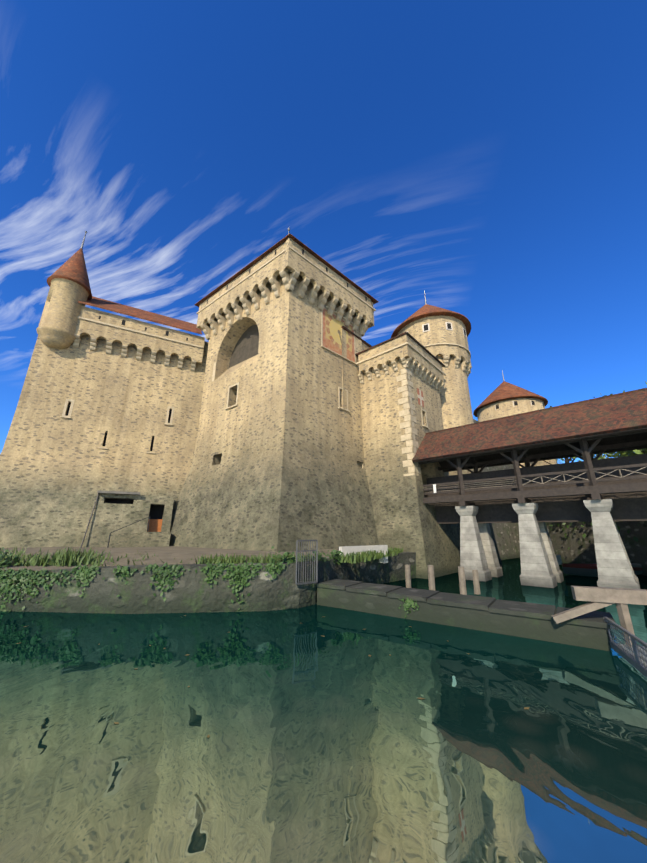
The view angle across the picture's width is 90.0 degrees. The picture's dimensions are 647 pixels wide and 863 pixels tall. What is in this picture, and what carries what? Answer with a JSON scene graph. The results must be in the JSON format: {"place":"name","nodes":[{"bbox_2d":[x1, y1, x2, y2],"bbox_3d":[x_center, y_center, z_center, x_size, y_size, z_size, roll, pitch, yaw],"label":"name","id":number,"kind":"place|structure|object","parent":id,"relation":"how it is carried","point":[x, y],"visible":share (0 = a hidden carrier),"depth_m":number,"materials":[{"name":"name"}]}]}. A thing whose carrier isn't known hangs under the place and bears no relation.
{"place":"outdoors","nodes":[
{"label":"outdoors","id":0,"kind":"place"},
{"bbox_2d":[0,546,403,570],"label":"terrace","id":1,"kind":"structure","parent":0,"point":[169,554],"depth_m":10.10,"materials":[{"name":"grey stone"}]},
{"bbox_2d":[0,335,208,547],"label":"wall","id":2,"kind":"structure","parent":1,"relation":"on","point":[57,472],"depth_m":16.18,"materials":[{"name":"stone"}]},
{"bbox_2d":[36,278,88,348],"bbox_3d":[-13.551,-5.950,16.808,1.656,3.622,1.656,0,-17,-1],"label":"corner turret","id":3,"kind":"object","parent":2,"relation":"attached to","point":[56,328],"visible":0.83,"depth_m":16.28,"materials":[{"name":"beige stone"}]},
{"bbox_2d":[47,248,91,299],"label":"turret roof","id":4,"kind":"structure","parent":3,"relation":"on","point":[73,268],"depth_m":17.14,"materials":[{"name":"brown tile"}]},
{"bbox_2d":[80,231,86,248],"bbox_3d":[-13.551,-10.807,18.293,0.130,1.325,0.130,0,-17,-1],"label":"roof finial","id":5,"kind":"object","parent":4,"relation":"on","point":[82,244],"visible":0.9,"depth_m":18.23,"materials":[{"name":"grey metal"}]},
{"bbox_2d":[60,399,173,453],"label":"window surrounds","id":6,"kind":"object","parent":2,"relation":"attached to","point":[72,404],"visible":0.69,"depth_m":16.12,"materials":[{"name":"stone"}]},
{"bbox_2d":[66,403,171,450],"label":"arrow slits","id":7,"kind":"object","parent":2,"relation":"attached to","point":[152,440],"depth_m":17.44,"materials":[{"name":"black"}]},
{"bbox_2d":[73,334,195,371],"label":"corbels","id":8,"kind":"object","parent":2,"relation":"attached to","point":[93,343],"depth_m":17.74,"materials":[{"name":"stone"}]},
{"bbox_2d":[74,306,204,363],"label":"parapet wall","id":9,"kind":"structure","parent":2,"relation":"attached to","point":[96,331],"depth_m":18.09,"materials":[{"name":"stone"}]},
{"bbox_2d":[78,296,201,334],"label":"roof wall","id":10,"kind":"structure","parent":9,"relation":"on","point":[135,312],"depth_m":19.20,"materials":[{"name":"red tile"}]},
{"bbox_2d":[77,316,203,348],"bbox_3d":[-10.159,-5.533,18.182,6.546,0.101,0.086,9,-19,-27],"label":"string course","id":11,"kind":"object","parent":9,"relation":"attached to","point":[124,328],"depth_m":18.05,"materials":[{"name":"stone"}]},
{"bbox_2d":[98,316,187,340],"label":"parapet openings","id":12,"kind":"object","parent":9,"relation":"attached to","point":[124,321],"depth_m":18.32,"materials":[{"name":"black"}]},
{"bbox_2d":[84,493,173,546],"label":"wall","id":13,"kind":"structure","parent":1,"relation":"on","point":[107,519],"depth_m":14.61,"materials":[{"name":"beige stone"}]},
{"bbox_2d":[80,493,149,547],"bbox_3d":[-8.862,3.806,13.957,2.399,2.312,0.665,0,-17,-1],"label":"stair handrail","id":14,"kind":"object","parent":13,"relation":"attached to","point":[111,532],"visible":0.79,"depth_m":13.85,"materials":[{"name":"black metal"}]},
{"bbox_2d":[97,490,139,494],"bbox_3d":[-9.667,2.992,15.406,1.656,0.101,1.800,9,-19,-27],"label":"canopy","id":15,"kind":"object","parent":13,"relation":"on","point":[119,492],"depth_m":14.63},
{"bbox_2d":[147,519,162,531],"bbox_3d":[-8.036,4.471,15.395,0.543,0.576,0.282,0,-17,-1],"label":"stair door","id":16,"kind":"structure","parent":13,"relation":"in","point":[155,525],"depth_m":15.40,"materials":[{"name":"brown wood"}]},
{"bbox_2d":[112,532,170,547],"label":"stair steps","id":17,"kind":"structure","parent":1,"relation":"on","point":[151,539],"depth_m":14.05,"materials":[{"name":"beige stone"}]},
{"bbox_2d":[0,547,343,570],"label":"shrubs","id":18,"kind":"object","parent":1,"relation":"on","point":[335,554],"depth_m":8.43,"materials":[{"name":"green plant"}]},
{"bbox_2d":[0,545,402,566],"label":"terrace grass","id":19,"kind":"structure","parent":1,"relation":"on","point":[68,558],"depth_m":8.59,"materials":[{"name":"green plant"}]},
{"bbox_2d":[169,271,378,551],"bbox_3d":[-2.267,0.293,17.060,10.970,16.668,8.438,-13,-21,36],"label":"tower shaft","id":20,"kind":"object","parent":1,"relation":"on","point":[282,473],"visible":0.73,"depth_m":14.53,"materials":[{"name":"stone"}]},
{"bbox_2d":[212,362,215,381],"bbox_3d":[-5.997,-3.276,17.757,0.216,1.152,0.036,-13,-21,36],"label":"tower recess jamb","id":21,"kind":"object","parent":20,"relation":"attached to","point":[214,369],"visible":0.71,"depth_m":17.73,"materials":[{"name":"stone"}]},
{"bbox_2d":[229,325,258,367],"bbox_3d":[-4.019,-4.897,17.716,3.500,2.068,0.001,-13,-21,36],"label":"arched recess","id":22,"kind":"object","parent":20,"relation":"attached to","point":[246,346],"visible":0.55,"depth_m":17.88,"materials":[{"name":"stone"}]},
{"bbox_2d":[200,270,369,339],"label":"corbels","id":23,"kind":"object","parent":20,"relation":"on","point":[289,281],"visible":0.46,"depth_m":16.74,"materials":[{"name":"stone"}]},
{"bbox_2d":[196,238,373,330],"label":"parapet wall","id":24,"kind":"structure","parent":23,"relation":"on","point":[288,260],"depth_m":16.65,"materials":[{"name":"stone"}]},
{"bbox_2d":[196,246,375,313],"bbox_3d":[-2.267,-7.167,19.340,8.634,0.086,6.408,-13,-21,36],"label":"tower string course","id":25,"kind":"object","parent":24,"relation":"attached to","point":[302,256],"visible":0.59,"depth_m":16.77,"materials":[{"name":"stone"}]},
{"bbox_2d":[194,233,378,306],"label":"tower roof","id":26,"kind":"structure","parent":24,"relation":"on","point":[274,247],"depth_m":16.89,"materials":[{"name":"red tile"}]},
{"bbox_2d":[206,249,366,304],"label":"parapet openings","id":27,"kind":"object","parent":24,"relation":"attached to","point":[303,254],"visible":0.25,"depth_m":16.74,"materials":[{"name":"black"}]},
{"bbox_2d":[213,382,362,467],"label":"window frames","id":28,"kind":"structure","parent":20,"relation":"attached to","point":[237,385],"depth_m":16.08,"materials":[{"name":"stone"}]},
{"bbox_2d":[321,305,356,364],"bbox_3d":[0.838,-5.089,17.118,2.825,2.498,0.187,16,-23,-42],"label":"mural border","id":29,"kind":"object","parent":20,"relation":"attached to","point":[335,313],"visible":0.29,"depth_m":16.75,"materials":[{"name":"beige stone"}]},
{"bbox_2d":[323,309,354,361],"bbox_3d":[0.827,-5.054,17.120,2.465,2.290,0.010,16,-23,-41],"label":"wall mural","id":30,"kind":"object","parent":20,"relation":"attached to","point":[332,337],"visible":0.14,"depth_m":16.93},
{"bbox_2d":[340,328,369,467],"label":"wall","id":31,"kind":"structure","parent":1,"relation":"on","point":[343,392],"depth_m":16.58,"materials":[{"name":"stone"}]},
{"bbox_2d":[341,326,371,346],"bbox_3d":[3.339,-4.606,20.697,1.368,0.086,8.280,-15,-22,40],"label":"roof edge","id":32,"kind":"object","parent":31,"relation":"on","point":[355,335],"depth_m":18.11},
{"bbox_2d":[339,545,387,562],"bbox_3d":[1.418,4.243,11.129,2.175,0.590,0.336,13,-21,-36],"label":"stone bench","id":33,"kind":"object","parent":1,"relation":"on","point":[355,549],"visible":0.33,"depth_m":11.18,"materials":[{"name":"grey stone"}]},
{"bbox_2d":[0,557,646,862],"bbox_3d":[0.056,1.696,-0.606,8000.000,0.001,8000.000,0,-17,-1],"label":"lake water","id":34,"kind":"structure","parent":0,"point":[336,744],"depth_m":2.91,"materials":[{"name":"green liquid"}]},
{"bbox_2d":[0,552,415,613],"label":"terrace wall","id":35,"kind":"structure","parent":34,"relation":"in","point":[192,591],"depth_m":7.58,"materials":[{"name":"stone"}]},
{"bbox_2d":[0,544,418,617],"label":"ivy on walls","id":36,"kind":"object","parent":35,"relation":"attached to","point":[84,570],"visible":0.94,"depth_m":7.62,"materials":[{"name":"green plant"}]},
{"bbox_2d":[295,540,317,584],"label":"fence gate","id":37,"kind":"structure","parent":35,"relation":"on","point":[303,551],"depth_m":8.19,"materials":[{"name":"grey metal"}]},
{"bbox_2d":[16,615,528,737],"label":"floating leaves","id":38,"kind":"object","parent":34,"relation":"on","point":[208,736],"visible":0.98,"depth_m":3.61,"materials":[{"name":"green plant"}]},
{"bbox_2d":[360,358,459,578],"bbox_3d":[4.107,2.505,16.722,4.608,12.240,5.184,-15,-22,40],"label":"gatehouse","id":39,"kind":"object","parent":34,"relation":"in","point":[405,518],"visible":0.46,"depth_m":15.20,"materials":[{"name":"beige stone"}]},
{"bbox_2d":[356,342,445,475],"bbox_3d":[4.375,1.210,16.832,3.283,9.886,4.579,-15,-22,40],"label":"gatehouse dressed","id":40,"kind":"object","parent":39,"relation":"attached to","point":[406,382],"visible":0.52,"depth_m":15.27,"materials":[{"name":"beige stone"}]},
{"bbox_2d":[358,334,443,383],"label":"parapet","id":41,"kind":"structure","parent":39,"relation":"on","point":[406,351],"depth_m":16.65,"materials":[{"name":"beige stone"}]},
{"bbox_2d":[355,332,444,366],"bbox_3d":[4.375,-4.015,18.419,3.298,0.072,4.594,-15,-22,40],"label":"gatehouse coping","id":42,"kind":"object","parent":41,"relation":"on","point":[416,341],"visible":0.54,"depth_m":16.91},
{"bbox_2d":[357,357,444,392],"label":"corbels","id":43,"kind":"object","parent":39,"relation":"attached to","point":[406,363],"visible":0.92,"depth_m":16.72,"materials":[{"name":"beige stone"}]},
{"bbox_2d":[417,388,423,406],"bbox_3d":[4.906,-1.709,16.346,0.010,0.864,0.612,-15,-22,40],"label":"gatehouse shield","id":44,"kind":"object","parent":39,"relation":"attached to","point":[420,397],"visible":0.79,"depth_m":16.33,"materials":[{"name":"paint"}]},
{"bbox_2d":[405,565,480,594],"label":"mooring posts","id":45,"kind":"object","parent":34,"relation":"in","point":[462,581],"visible":0.62,"depth_m":9.33,"materials":[{"name":"brown wood"}]},
{"bbox_2d":[436,356,501,566],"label":"round tower wall","id":46,"kind":"structure","parent":34,"relation":"in","point":[456,408],"depth_m":19.31,"materials":[{"name":"stone"}]},
{"bbox_2d":[424,343,470,358],"bbox_3d":[7.453,-4.691,22.145,4.838,0.086,4.838,0,-17,-1],"label":"string course","id":47,"kind":"object","parent":46,"relation":"on","point":[461,346],"visible":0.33,"depth_m":19.98,"materials":[{"name":"stone"}]},
{"bbox_2d":[443,356,471,377],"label":"corbels","id":48,"kind":"object","parent":46,"relation":"on","point":[456,363],"visible":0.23,"depth_m":19.92,"materials":[{"name":"stone"}]},
{"bbox_2d":[397,315,470,370],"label":"tower upper wall","id":49,"kind":"structure","parent":48,"relation":"on","point":[438,332],"depth_m":20.34,"materials":[{"name":"stone"}]},
{"bbox_2d":[391,304,470,337],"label":"conical roof","id":50,"kind":"structure","parent":49,"relation":"on","point":[425,310],"depth_m":20.99,"materials":[{"name":"red tile"}]},
{"bbox_2d":[407,322,465,336],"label":"window frames","id":51,"kind":"structure","parent":49,"relation":"attached to","point":[446,328],"depth_m":20.41,"materials":[{"name":"beige stone"}]},
{"bbox_2d":[424,323,465,334],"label":"tower windows","id":52,"kind":"structure","parent":49,"relation":"attached to","point":[426,326],"depth_m":20.42,"materials":[{"name":"black glass"}]},
{"bbox_2d":[473,419,519,559],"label":"curtain wall","id":53,"kind":"structure","parent":34,"relation":"in","point":[507,539],"depth_m":22.28,"materials":[{"name":"stone"}]},
{"bbox_2d":[418,429,646,523],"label":"covered bridge","id":54,"kind":"structure","parent":34,"relation":"in","point":[557,500],"depth_m":11.90,"materials":[{"name":"brown wood"}]},
{"bbox_2d":[412,388,646,461],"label":"bridge roof tiles","id":55,"kind":"object","parent":54,"relation":"on","point":[623,411],"visible":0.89,"depth_m":11.88,"materials":[{"name":"brown tile"}]},
{"bbox_2d":[413,427,646,471],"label":"bridge roof soffit","id":56,"kind":"structure","parent":54,"relation":"on","point":[608,441],"depth_m":13.07,"materials":[{"name":"brown wood"}]},
{"bbox_2d":[423,466,646,492],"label":"bridge railing","id":57,"kind":"object","parent":54,"relation":"attached to","point":[542,480],"visible":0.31,"depth_m":11.37,"materials":[{"name":"brown wood"}]},
{"bbox_2d":[455,499,639,588],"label":"bridge piers","id":58,"kind":"structure","parent":34,"relation":"in","point":[539,565],"depth_m":11.24,"materials":[{"name":"grey stone"}]},
{"bbox_2d":[545,521,646,575],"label":"embankment wall","id":59,"kind":"structure","parent":34,"relation":"in","point":[579,551],"depth_m":17.02,"materials":[{"name":"stone"}]},
{"bbox_2d":[518,522,638,548],"bbox_3d":[14.156,5.925,21.617,0.590,3.392,42.131,-2,-17,5],"label":"foliage","id":60,"kind":"object","parent":59,"relation":"attached to","point":[618,527],"visible":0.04,"depth_m":16.97,"materials":[{"name":"green plant"}]},
{"bbox_2d":[551,586,646,647],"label":"wooden beams","id":61,"kind":"structure","parent":34,"relation":"in","point":[603,597],"depth_m":5.19,"materials":[{"name":"beige wood"}]},
{"bbox_2d":[562,563,641,576],"bbox_3d":[11.342,5.685,13.275,2.500,0.594,1.199,-9,-19,28],"label":"dinghy","id":62,"kind":"object","parent":34,"relation":"on","point":[591,570],"visible":0.52,"depth_m":13.28,"materials":[{"name":"paint"}]},
{"bbox_2d":[556,555,561,567],"bbox_3d":[10.152,5.834,13.921,0.220,0.980,0.260,-9,-19,28],"label":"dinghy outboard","id":63,"kind":"object","parent":62,"relation":"attached to","point":[559,560],"visible":0.36,"depth_m":13.89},
{"bbox_2d":[603,616,646,677],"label":"metal railing","id":64,"kind":"object","parent":34,"relation":"on","point":[635,655],"visible":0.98,"depth_m":4.49,"materials":[{"name":"grey metal"}]},
{"bbox_2d":[0,0,646,463],"label":"sky","id":65,"kind":"structure","parent":0,"point":[487,158],"materials":[{"name":"blue"}]},
{"bbox_2d":[317,587,610,650],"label":"quay wall","id":66,"kind":"structure","parent":0,"point":[542,629],"depth_m":6.18,"materials":[{"name":"grey concrete"}]},
{"bbox_2d":[316,579,617,629],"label":"quay coping slabs","id":67,"kind":"structure","parent":66,"relation":"on","point":[547,612],"depth_m":6.47,"materials":[{"name":"grey stone"}]},
{"bbox_2d":[544,404,615,464],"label":"leaves","id":68,"kind":"object","parent":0,"point":[567,460],"depth_m":21.76,"materials":[{"name":"green plant"}]},
{"label":"shore ground","id":69,"kind":"structure","parent":0,"visible":0},
{"bbox_2d":[477,398,556,467],"bbox_3d":[17.713,4.903,28.750,6.912,14.688,6.912,0,-17,-1],"label":"tower shaft","id":70,"kind":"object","parent":69,"relation":"on","point":[490,412],"visible":0.12,"depth_m":28.38,"materials":[{"name":"stone"}]},
{"bbox_2d":[473,381,547,416],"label":"tower roof","id":71,"kind":"structure","parent":70,"relation":"on","point":[503,390],"depth_m":29.35,"materials":[{"name":"red tile"}]},
{"bbox_2d":[594,452,632,458],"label":"tree leaves","id":72,"kind":"object","parent":69,"relation":"on","point":[602,456],"depth_m":26.54,"materials":[{"name":"green plant"}]},
{"bbox_2d":[594,381,646,457],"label":"tree leaves","id":73,"kind":"object","parent":69,"relation":"on","point":[637,451],"depth_m":17.62,"materials":[{"name":"green plant"}]},
{"bbox_2d":[606,448,646,457],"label":"tree leaves","id":74,"kind":"object","parent":69,"relation":"on","point":[623,453],"depth_m":20.98,"materials":[{"name":"green plant"}]}
]}

